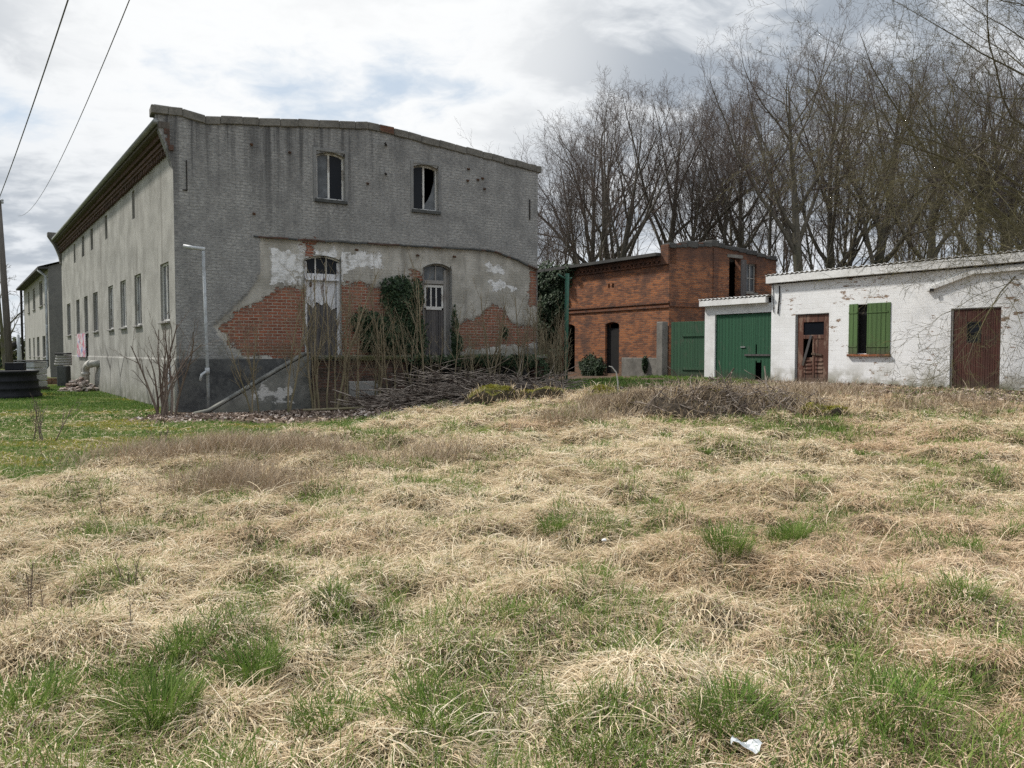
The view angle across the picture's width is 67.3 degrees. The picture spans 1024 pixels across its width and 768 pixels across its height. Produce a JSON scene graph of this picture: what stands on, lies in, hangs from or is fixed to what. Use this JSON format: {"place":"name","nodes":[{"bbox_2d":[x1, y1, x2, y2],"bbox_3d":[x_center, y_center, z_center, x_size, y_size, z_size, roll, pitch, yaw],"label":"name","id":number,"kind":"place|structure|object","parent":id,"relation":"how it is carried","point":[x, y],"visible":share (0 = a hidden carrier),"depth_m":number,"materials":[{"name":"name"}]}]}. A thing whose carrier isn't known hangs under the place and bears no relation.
{"place":"outdoors","nodes":[
{"label":"outdoors","id":0,"kind":"place"},
{"bbox_2d":[21,0,129,215],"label":"power cable","id":1,"kind":"object","parent":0,"point":[92,88],"visible":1,"depth_m":18.19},
{"bbox_2d":[0,352,1023,767],"bbox_3d":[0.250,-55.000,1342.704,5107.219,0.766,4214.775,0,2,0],"label":"ground","id":2,"kind":"structure","parent":0,"point":[1000,672],"depth_m":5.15,"materials":[{"name":"plant"}]},
{"bbox_2d":[0,199,12,362],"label":"utility pole","id":3,"kind":"object","parent":2,"relation":"on","point":[6,319],"visible":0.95,"depth_m":29.81,"materials":[{"name":"brown wood"}]},
{"bbox_2d":[0,0,68,195],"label":"power cable","id":4,"kind":"object","parent":3,"relation":"attached to","point":[38,87],"visible":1,"depth_m":17.67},
{"bbox_2d":[0,264,23,368],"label":"bare tree","id":5,"kind":"object","parent":2,"relation":"on","point":[2,339],"visible":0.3,"depth_m":69.66,"materials":[{"name":"brown wood"}]},
{"bbox_2d":[0,370,42,398],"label":"rainwater tub","id":6,"kind":"object","parent":2,"relation":"on","point":[19,384],"visible":0.97,"depth_m":26.37,"materials":[{"name":"black plastic"}]},
{"bbox_2d":[13,360,49,388],"bbox_3d":[-20.100,-0.366,32.013,1.100,1.250,1.100,0,2,-3],"label":"water tank","id":7,"kind":"object","parent":2,"relation":"on","point":[42,373],"visible":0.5,"depth_m":31.99,"materials":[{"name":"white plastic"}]},
{"bbox_2d":[0,558,65,615],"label":"dry weed","id":8,"kind":"object","parent":2,"relation":"on","point":[31,594],"visible":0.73,"depth_m":4.71,"materials":[{"name":"brown plant"}]},
{"bbox_2d":[16,261,63,376],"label":"rendered house","id":9,"kind":"structure","parent":2,"relation":"on","point":[40,286],"depth_m":50.49,"materials":[{"name":"beige paint"}]},
{"bbox_2d":[27,394,80,440],"bbox_3d":[-8.138,0.656,13.647,1.001,1.018,0.637,0,2,0],"label":"bare shrub","id":10,"kind":"object","parent":2,"relation":"on","point":[40,426],"visible":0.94,"depth_m":13.70,"materials":[{"name":"brown plant"}]},
{"bbox_2d":[54,353,71,385],"bbox_3d":[-20.509,-0.600,35.206,0.728,1.650,0.400,0,2,0],"label":"wrapped post","id":11,"kind":"object","parent":2,"relation":"on","point":[63,373],"visible":0.91,"depth_m":35.05,"materials":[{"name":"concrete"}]},
{"bbox_2d":[57,377,98,391],"bbox_3d":[-17.619,0.026,31.286,1.526,0.619,1.556,0,2,0],"label":"rubble heap","id":12,"kind":"object","parent":2,"relation":"on","point":[79,385],"visible":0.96,"depth_m":31.02,"materials":[{"name":"stone"}]},
{"bbox_2d":[0,385,282,478],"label":"lawn moss","id":13,"kind":"object","parent":2,"relation":"on","point":[73,441],"visible":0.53,"depth_m":13.91,"materials":[{"name":"plant"}]},
{"bbox_2d":[114,310,222,414],"bbox_3d":[-8.075,-0.440,18.653,2.433,2.843,1.844,1,3,20],"label":"bare shrub","id":14,"kind":"object","parent":2,"relation":"on","point":[164,393],"visible":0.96,"depth_m":18.81,"materials":[{"name":"brown plant"}]},
{"bbox_2d":[0,385,388,478],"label":"lawn grass","id":15,"kind":"structure","parent":2,"relation":"on","point":[123,404],"depth_m":17.80,"materials":[{"name":"plant"}]},
{"bbox_2d":[215,314,266,412],"bbox_3d":[-6.809,-0.433,19.449,1.253,2.762,0.953,1,3,32],"label":"bare sapling","id":16,"kind":"object","parent":2,"relation":"on","point":[253,379],"visible":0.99,"depth_m":19.43,"materials":[{"name":"brown plant"}]},
{"bbox_2d":[147,403,424,422],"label":"leaf litter","id":17,"kind":"object","parent":2,"relation":"on","point":[215,415],"visible":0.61,"depth_m":19.02,"materials":[{"name":"plant"}]},
{"bbox_2d":[47,104,541,411],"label":"grey building","id":18,"kind":"structure","parent":2,"relation":"on","point":[255,207],"depth_m":22.73,"materials":[{"name":"paint"}]},
{"bbox_2d":[77,333,86,356],"bbox_3d":[-19.600,-1.759,35.041,0.040,1.060,2.850,-2,3,-36],"label":"poster","id":19,"kind":"object","parent":18,"relation":"attached to","point":[81,345],"visible":1,"depth_m":34.86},
{"bbox_2d":[118,280,126,329],"bbox_3d":[-13.401,-2.731,26.586,0.202,1.670,1.220,-2,3,-36],"label":"window","id":20,"kind":"structure","parent":18,"relation":"in","point":[124,282],"depth_m":26.88,"materials":[{"name":"grey glass"}]},
{"bbox_2d":[132,274,141,327],"bbox_3d":[-11.850,-2.641,24.446,0.202,1.670,1.190,-2,3,-36],"label":"window","id":21,"kind":"structure","parent":18,"relation":"in","point":[139,307],"depth_m":24.73,"materials":[{"name":"grey glass"}]},
{"bbox_2d":[158,262,169,323],"bbox_3d":[-9.600,-2.510,21.330,0.202,1.670,1.200,-2,3,-36],"label":"window","id":22,"kind":"structure","parent":18,"relation":"in","point":[165,268],"depth_m":21.57,"materials":[{"name":"grey glass"}]},
{"bbox_2d":[183,244,209,408],"bbox_3d":[-8.227,-1.336,20.078,0.617,4.590,0.214,0,2,-9],"label":"bent pipe","id":23,"kind":"object","parent":18,"relation":"attached to","point":[207,368],"visible":0.94,"depth_m":20.11,"materials":[{"name":"white plastic"}]},
{"bbox_2d":[304,256,340,354],"bbox_3d":[-5.534,-2.280,22.431,1.080,2.878,0.160,-1,3,-30],"label":"door","id":24,"kind":"structure","parent":18,"relation":"in","point":[314,265],"depth_m":22.46,"materials":[{"name":"white paint"}]},
{"bbox_2d":[315,153,347,204],"bbox_3d":[-5.276,-5.971,22.340,0.950,1.460,0.252,-1,3,-30],"label":"window","id":25,"kind":"structure","parent":18,"relation":"in","point":[329,169],"depth_m":22.40,"materials":[{"name":"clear glass"}]},
{"bbox_2d":[349,264,429,355],"bbox_3d":[-3.599,-2.160,23.173,2.608,2.957,0.418,-1,3,-30],"label":"ivy clump","id":26,"kind":"object","parent":18,"relation":"attached to","point":[394,294],"visible":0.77,"depth_m":23.27,"materials":[{"name":"green plant"}]},
{"bbox_2d":[412,166,440,214],"bbox_3d":[-2.688,-6.018,23.840,0.950,1.490,0.252,-1,3,-30],"label":"window","id":27,"kind":"structure","parent":18,"relation":"in","point":[430,207],"depth_m":23.86,"materials":[{"name":"grey glass"}]},
{"bbox_2d":[423,264,449,354],"bbox_3d":[-2.418,-2.348,24.293,0.980,2.858,0.140,-1,3,-30],"label":"door","id":28,"kind":"structure","parent":18,"relation":"in","point":[438,297],"depth_m":24.30,"materials":[{"name":"grey wood"}]},
{"bbox_2d":[450,304,509,354],"bbox_3d":[-1.001,-1.667,24.831,2.197,1.766,0.172,-1,3,-30],"label":"ivy clump","id":29,"kind":"object","parent":18,"relation":"attached to","point":[454,347],"visible":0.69,"depth_m":24.38,"materials":[{"name":"green plant"}]},
{"bbox_2d":[278,265,328,411],"bbox_3d":[-5.279,-1.109,19.559,1.246,4.098,1.377,0,2,0],"label":"bare sapling","id":30,"kind":"object","parent":2,"relation":"on","point":[295,380],"visible":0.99,"depth_m":19.72,"materials":[{"name":"brown plant"}]},
{"bbox_2d":[280,259,337,408],"bbox_3d":[-5.335,-1.250,20.606,1.283,4.294,1.966,1,3,16],"label":"bare sapling","id":31,"kind":"object","parent":2,"relation":"on","point":[315,392],"visible":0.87,"depth_m":20.48,"materials":[{"name":"brown plant"}]},
{"bbox_2d":[308,246,381,407],"bbox_3d":[-4.434,-1.459,20.743,1.963,4.655,1.247,0,2,10],"label":"bare sapling","id":32,"kind":"object","parent":2,"relation":"on","point":[344,364],"visible":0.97,"depth_m":20.58,"materials":[{"name":"brown plant"}]},
{"bbox_2d":[327,265,376,406],"bbox_3d":[-4.335,-1.196,20.638,1.003,4.138,1.359,2,3,42],"label":"bare sapling","id":33,"kind":"object","parent":2,"relation":"on","point":[347,366],"visible":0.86,"depth_m":20.68,"materials":[{"name":"brown plant"}]},
{"bbox_2d":[342,295,376,406],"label":"bare sapling","id":34,"kind":"object","parent":2,"relation":"on","point":[357,374],"visible":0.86,"depth_m":20.51,"materials":[{"name":"brown plant"}]},
{"bbox_2d":[193,352,547,413],"bbox_3d":[-3.759,0.115,22.510,10.530,2.085,1.458,-1,3,-30],"label":"loading dock","id":35,"kind":"object","parent":2,"relation":"on","point":[271,388],"visible":0.41,"depth_m":20.98,"materials":[{"name":"concrete"}]},
{"bbox_2d":[397,353,549,382],"bbox_3d":[-0.985,-0.261,23.205,5.190,1.384,0.266,-1,3,-30],"label":"trailing ivy","id":36,"kind":"object","parent":35,"relation":"attached to","point":[512,362],"visible":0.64,"depth_m":23.31,"materials":[{"name":"green plant"}]},
{"bbox_2d":[360,286,394,397],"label":"bare sapling","id":37,"kind":"object","parent":2,"relation":"on","point":[381,367],"visible":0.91,"depth_m":21.26,"materials":[{"name":"brown plant"}]},
{"bbox_2d":[374,296,403,396],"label":"bare sapling","id":38,"kind":"object","parent":2,"relation":"on","point":[394,364],"visible":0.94,"depth_m":21.29,"materials":[{"name":"brown plant"}]},
{"bbox_2d":[382,300,430,393],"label":"bare sapling","id":39,"kind":"object","parent":2,"relation":"on","point":[405,359],"visible":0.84,"depth_m":21.85,"materials":[{"name":"brown plant"}]},
{"bbox_2d":[399,244,432,395],"bbox_3d":[-2.839,-1.697,22.227,1.166,4.802,1.936,0,2,-10],"label":"bare sapling","id":40,"kind":"object","parent":2,"relation":"on","point":[422,338],"visible":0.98,"depth_m":21.96,"materials":[{"name":"brown plant"}]},
{"bbox_2d":[330,358,591,410],"bbox_3d":[-0.958,0.247,21.985,8.252,2.000,3.058,-1,3,-31],"label":"brushwood pile","id":41,"kind":"object","parent":2,"relation":"on","point":[459,387],"visible":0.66,"depth_m":21.55,"materials":[{"name":"brown wood"}]},
{"bbox_2d":[451,303,487,390],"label":"bare sapling","id":42,"kind":"object","parent":2,"relation":"on","point":[470,343],"visible":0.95,"depth_m":22.67,"materials":[{"name":"brown plant"}]},
{"bbox_2d":[464,384,516,405],"bbox_3d":[-0.500,0.368,18.331,1.364,0.726,0.792,0,2,-9],"label":"mossy block","id":43,"kind":"object","parent":2,"relation":"on","point":[487,392],"depth_m":18.06,"materials":[{"name":"plant"}]},
{"bbox_2d":[467,282,514,382],"bbox_3d":[-0.683,-1.319,23.030,1.824,3.709,1.220,-2,3,-40],"label":"bare sapling","id":44,"kind":"object","parent":2,"relation":"on","point":[497,342],"visible":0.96,"depth_m":23.06,"materials":[{"name":"brown plant"}]},
{"bbox_2d":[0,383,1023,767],"bbox_3d":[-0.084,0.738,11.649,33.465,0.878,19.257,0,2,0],"label":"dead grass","id":45,"kind":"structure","parent":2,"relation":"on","point":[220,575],"depth_m":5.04,"materials":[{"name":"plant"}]},
{"bbox_2d":[0,384,1023,767],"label":"dead grass","id":46,"kind":"structure","parent":2,"relation":"on","point":[898,446],"depth_m":5.47,"materials":[{"name":"beige plant"}]},
{"bbox_2d":[0,408,1023,767],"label":"grass tufts","id":47,"kind":"object","parent":2,"relation":"on","point":[168,688],"visible":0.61,"depth_m":3.32,"materials":[{"name":"plant"}]},
{"bbox_2d":[0,371,1023,658],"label":"weed stalks","id":48,"kind":"object","parent":2,"relation":"on","point":[242,473],"visible":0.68,"depth_m":10.70,"materials":[{"name":"plant"}]},
{"bbox_2d":[0,459,1023,767],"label":"grass stems","id":49,"kind":"object","parent":2,"relation":"on","point":[548,591],"visible":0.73,"depth_m":5.19,"materials":[{"name":"plant"}]},
{"bbox_2d":[502,290,540,376],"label":"bare sapling","id":50,"kind":"object","parent":2,"relation":"on","point":[521,353],"visible":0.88,"depth_m":23.68,"materials":[{"name":"brown plant"}]},
{"bbox_2d":[515,288,545,377],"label":"bare sapling","id":51,"kind":"object","parent":2,"relation":"on","point":[535,359],"visible":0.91,"depth_m":23.79,"materials":[{"name":"brown plant"}]},
{"bbox_2d":[522,304,556,377],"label":"bare sapling","id":52,"kind":"object","parent":2,"relation":"on","point":[543,342],"visible":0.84,"depth_m":24.58,"materials":[{"name":"brown plant"}]},
{"bbox_2d":[517,386,565,400],"bbox_3d":[0.720,0.316,18.529,1.276,0.570,0.704,0,2,-3],"label":"mossy block","id":53,"kind":"object","parent":2,"relation":"on","point":[542,391],"depth_m":18.28,"materials":[{"name":"plant"}]},
{"bbox_2d":[514,153,574,269],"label":"bare tree","id":54,"kind":"object","parent":2,"relation":"on","point":[551,256],"visible":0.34,"depth_m":42.68,"materials":[{"name":"brown plant"}]},
{"bbox_2d":[547,332,563,384],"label":"bare sapling","id":55,"kind":"object","parent":2,"relation":"on","point":[554,369],"visible":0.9,"depth_m":24.69,"materials":[{"name":"brown plant"}]},
{"bbox_2d":[549,306,573,385],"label":"bare sapling","id":56,"kind":"object","parent":2,"relation":"on","point":[560,356],"visible":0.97,"depth_m":24.68,"materials":[{"name":"brown plant"}]},
{"bbox_2d":[557,273,571,382],"bbox_3d":[1.815,-1.779,26.547,0.520,4.052,0.155,0,2,0],"label":"green pole","id":57,"kind":"object","parent":2,"relation":"on","point":[566,315],"visible":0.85,"depth_m":26.46,"materials":[{"name":"metal"}]},
{"bbox_2d":[116,379,1023,424],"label":"leaf litter","id":58,"kind":"object","parent":2,"relation":"on","point":[355,412],"visible":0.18,"depth_m":18.44,"materials":[{"name":"plant"}]},
{"bbox_2d":[455,61,690,262],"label":"bare tree","id":59,"kind":"object","parent":2,"relation":"on","point":[637,223],"visible":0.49,"depth_m":48.90,"materials":[{"name":"brown plant"}]},
{"bbox_2d":[538,132,617,268],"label":"bare tree","id":60,"kind":"object","parent":2,"relation":"on","point":[566,223],"visible":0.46,"depth_m":45.37,"materials":[{"name":"brown plant"}]},
{"bbox_2d":[539,122,639,263],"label":"bare tree","id":61,"kind":"object","parent":2,"relation":"on","point":[603,213],"visible":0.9,"depth_m":42.91,"materials":[{"name":"brown plant"}]},
{"bbox_2d":[512,70,684,263],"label":"bare tree","id":62,"kind":"object","parent":2,"relation":"on","point":[583,214],"visible":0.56,"depth_m":47.63,"materials":[{"name":"brown plant"}]},
{"bbox_2d":[556,66,724,258],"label":"bare tree","id":63,"kind":"object","parent":2,"relation":"on","point":[629,218],"visible":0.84,"depth_m":43.92,"materials":[{"name":"brown plant"}]},
{"bbox_2d":[538,240,777,377],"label":"brick building","id":64,"kind":"structure","parent":2,"relation":"on","point":[624,312],"depth_m":31.16,"materials":[{"name":"brick"}]},
{"bbox_2d":[537,260,575,376],"bbox_3d":[1.187,-2.990,35.889,0.700,5.760,5.512,-2,3,-34],"label":"ivy clump","id":65,"kind":"object","parent":64,"relation":"attached to","point":[554,284],"visible":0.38,"depth_m":35.10,"materials":[{"name":"green plant"}]},
{"bbox_2d":[578,353,606,375],"bbox_3d":[3.353,-0.770,33.097,0.317,1.204,1.945,-2,3,-34],"label":"ivy clump","id":66,"kind":"object","parent":64,"relation":"attached to","point":[587,366],"visible":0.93,"depth_m":33.04,"materials":[{"name":"green plant"}]},
{"bbox_2d":[607,325,618,373],"bbox_3d":[4.271,-1.466,32.234,0.080,2.050,0.800,-2,3,-34],"label":"door","id":67,"kind":"structure","parent":64,"relation":"in","point":[612,333],"depth_m":32.27,"materials":[{"name":"wood"}]},
{"bbox_2d":[746,264,757,294],"bbox_3d":[9.950,-4.369,32.115,0.770,1.280,0.222,-2,3,-34],"label":"window","id":68,"kind":"structure","parent":64,"relation":"in","point":[750,271],"depth_m":32.19,"materials":[{"name":"grey glass"}]},
{"bbox_2d":[469,383,849,423],"bbox_3d":[2.479,0.353,16.084,8.757,0.708,3.692,1,3,31],"label":"moss growth","id":69,"kind":"object","parent":2,"relation":"on","point":[528,390],"visible":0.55,"depth_m":17.20,"materials":[{"name":"plant"}]},
{"bbox_2d":[460,377,868,419],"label":"dead grass","id":70,"kind":"structure","parent":2,"relation":"on","point":[733,389],"depth_m":14.99,"materials":[{"name":"plant"}]},
{"bbox_2d":[559,374,780,391],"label":"yard grass","id":71,"kind":"structure","parent":2,"relation":"on","point":[622,381],"depth_m":24.99,"materials":[{"name":"plant"}]},
{"bbox_2d":[671,321,704,376],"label":"green gate","id":72,"kind":"structure","parent":2,"relation":"on","point":[687,347],"depth_m":28.12,"materials":[{"name":"paint"}]},
{"bbox_2d":[609,90,767,242],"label":"bare tree","id":73,"kind":"object","parent":2,"relation":"on","point":[685,182],"visible":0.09,"depth_m":54.61,"materials":[{"name":"brown plant"}]},
{"bbox_2d":[622,77,773,242],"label":"bare tree","id":74,"kind":"object","parent":2,"relation":"on","point":[701,196],"visible":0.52,"depth_m":44.09,"materials":[{"name":"brown plant"}]},
{"bbox_2d":[640,96,763,252],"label":"bare tree","id":75,"kind":"object","parent":2,"relation":"on","point":[679,231],"visible":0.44,"depth_m":45.47,"materials":[{"name":"brown plant"}]},
{"bbox_2d":[635,386,771,419],"bbox_3d":[3.850,0.438,15.031,3.740,0.787,1.650,0,2,-6],"label":"earth mound","id":76,"kind":"object","parent":2,"relation":"on","point":[675,404],"visible":0.36,"depth_m":14.46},
{"bbox_2d":[609,360,831,419],"bbox_3d":[4.071,0.260,14.967,4.716,1.445,2.225,0,2,0],"label":"root tangle","id":77,"kind":"object","parent":76,"relation":"on","point":[706,404],"visible":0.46,"depth_m":14.63,"materials":[{"name":"brown wood"}]},
{"bbox_2d":[592,67,820,248],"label":"bare tree","id":78,"kind":"object","parent":2,"relation":"on","point":[656,220],"visible":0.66,"depth_m":46.03,"materials":[{"name":"brown plant"}]},
{"bbox_2d":[682,88,786,253],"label":"bare tree","id":79,"kind":"object","parent":2,"relation":"on","point":[739,208],"visible":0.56,"depth_m":42.95,"materials":[{"name":"brown plant"}]},
{"bbox_2d":[698,294,771,379],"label":"white garage","id":80,"kind":"structure","parent":2,"relation":"on","point":[738,333],"depth_m":26.27,"materials":[{"name":"paint"}]},
{"bbox_2d":[672,81,804,245],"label":"bare tree","id":81,"kind":"object","parent":2,"relation":"on","point":[726,219],"visible":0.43,"depth_m":44.01,"materials":[{"name":"brown plant"}]},
{"bbox_2d":[637,42,840,249],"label":"bare tree","id":82,"kind":"object","parent":2,"relation":"on","point":[741,202],"visible":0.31,"depth_m":47.89,"materials":[{"name":"brown plant"}]},
{"bbox_2d":[731,736,762,753],"bbox_3d":[0.882,1.354,2.898,0.114,0.034,0.061,1,3,29],"label":"plastic scrap","id":83,"kind":"object","parent":2,"relation":"on","point":[754,748],"visible":0.98,"depth_m":2.90,"materials":[{"name":"plastic"}]},
{"bbox_2d":[699,80,823,255],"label":"bare tree","id":84,"kind":"object","parent":2,"relation":"on","point":[770,244],"visible":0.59,"depth_m":41.27,"materials":[{"name":"brown plant"}]},
{"bbox_2d":[733,154,825,273],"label":"bare tree","id":85,"kind":"object","parent":2,"relation":"on","point":[784,268],"visible":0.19,"depth_m":54.22,"materials":[{"name":"brown plant"}]},
{"bbox_2d":[538,119,1022,272],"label":"distant wood","id":86,"kind":"object","parent":2,"relation":"on","point":[661,239],"visible":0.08,"depth_m":86.10,"materials":[{"name":"brown plant"}]},
{"bbox_2d":[673,0,905,271],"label":"bare tree","id":87,"kind":"object","parent":2,"relation":"on","point":[793,244],"visible":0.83,"depth_m":38.65,"materials":[{"name":"brown plant"}]},
{"bbox_2d":[745,100,884,269],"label":"bare tree","id":88,"kind":"object","parent":2,"relation":"on","point":[808,249],"visible":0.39,"depth_m":40.53,"materials":[{"name":"brown plant"}]},
{"bbox_2d":[798,402,851,418],"bbox_3d":[5.900,0.573,14.437,1.100,0.478,0.550,0,2,0],"label":"mossy block","id":89,"kind":"object","parent":2,"relation":"on","point":[835,410],"depth_m":14.26,"materials":[{"name":"plant"}]},
{"bbox_2d":[771,53,903,268],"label":"bare tree","id":90,"kind":"object","parent":2,"relation":"on","point":[838,255],"visible":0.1,"depth_m":49.41,"materials":[{"name":"brown plant"}]},
{"bbox_2d":[742,21,971,268],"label":"bare tree","id":91,"kind":"object","parent":2,"relation":"on","point":[853,249],"visible":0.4,"depth_m":41.13,"materials":[{"name":"brown plant"}]},
{"bbox_2d":[788,74,945,264],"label":"bare tree","id":92,"kind":"object","parent":2,"relation":"on","point":[866,242],"visible":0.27,"depth_m":40.56,"materials":[{"name":"brown plant"}]},
{"bbox_2d":[714,0,1023,397],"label":"mossy tree","id":93,"kind":"object","parent":2,"relation":"on","point":[958,162],"visible":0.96,"depth_m":20.02,"materials":[{"name":"brown plant"}]},
{"bbox_2d":[765,249,1023,390],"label":"white shed","id":94,"kind":"structure","parent":2,"relation":"on","point":[823,333],"depth_m":21.62,"materials":[{"name":"brick"}]},
{"bbox_2d":[797,314,828,381],"bbox_3d":[9.346,-1.081,23.890,0.065,2.120,1.090,-2,3,-34],"label":"door","id":95,"kind":"structure","parent":94,"relation":"in","point":[815,327],"depth_m":23.87,"materials":[{"name":"red paint"}]},
{"bbox_2d":[858,304,866,352],"bbox_3d":[10.442,-1.603,22.367,0.020,1.430,1.180,-2,3,-34],"label":"window","id":96,"kind":"structure","parent":94,"relation":"in","point":[862,318],"depth_m":22.58,"materials":[{"name":"glass"}]},
{"bbox_2d":[952,308,1000,389],"bbox_3d":[12.041,-0.902,19.966,0.040,2.090,1.144,-2,3,-34],"label":"door","id":97,"kind":"structure","parent":94,"relation":"in","point":[989,364],"depth_m":19.93,"materials":[{"name":"red paint"}]},
{"bbox_2d":[779,16,1023,264],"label":"bare tree","id":98,"kind":"object","parent":2,"relation":"on","point":[880,255],"visible":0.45,"depth_m":39.98,"materials":[{"name":"brown plant"}]},
{"bbox_2d":[834,71,985,262],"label":"bare tree","id":99,"kind":"object","parent":2,"relation":"on","point":[905,246],"visible":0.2,"depth_m":41.28,"materials":[{"name":"brown plant"}]},
{"bbox_2d":[799,13,1021,259],"bbox_3d":[19.269,-8.658,38.110,12.905,16.636,10.072,-1,3,-23],"label":"bare tree","id":100,"kind":"object","parent":2,"relation":"on","point":[930,249],"visible":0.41,"depth_m":37.87,"materials":[{"name":"brown plant"}]},
{"bbox_2d":[861,142,976,262],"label":"bare tree","id":101,"kind":"object","parent":2,"relation":"on","point":[910,258],"visible":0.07,"depth_m":57.57,"materials":[{"name":"brown plant"}]},
{"bbox_2d":[884,28,1023,254],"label":"bare tree","id":102,"kind":"object","parent":2,"relation":"on","point":[980,148],"visible":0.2,"depth_m":38.91,"materials":[{"name":"brown plant"}]},
{"bbox_2d":[895,120,1019,257],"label":"bare tree","id":103,"kind":"object","parent":2,"relation":"on","point":[951,223],"visible":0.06,"depth_m":48.69,"materials":[{"name":"brown plant"}]},
{"bbox_2d":[915,56,1023,254],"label":"bare tree","id":104,"kind":"object","parent":2,"relation":"on","point":[993,191],"visible":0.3,"depth_m":37.72,"materials":[{"name":"brown plant"}]},
{"bbox_2d":[933,12,1023,250],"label":"bare tree","id":105,"kind":"object","parent":2,"relation":"on","point":[1016,162],"visible":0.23,"depth_m":38.46,"materials":[{"name":"brown plant"}]},
{"bbox_2d":[0,0,1023,350],"label":"sky","id":106,"kind":"structure","parent":0,"point":[419,67],"materials":[{"name":"white"}]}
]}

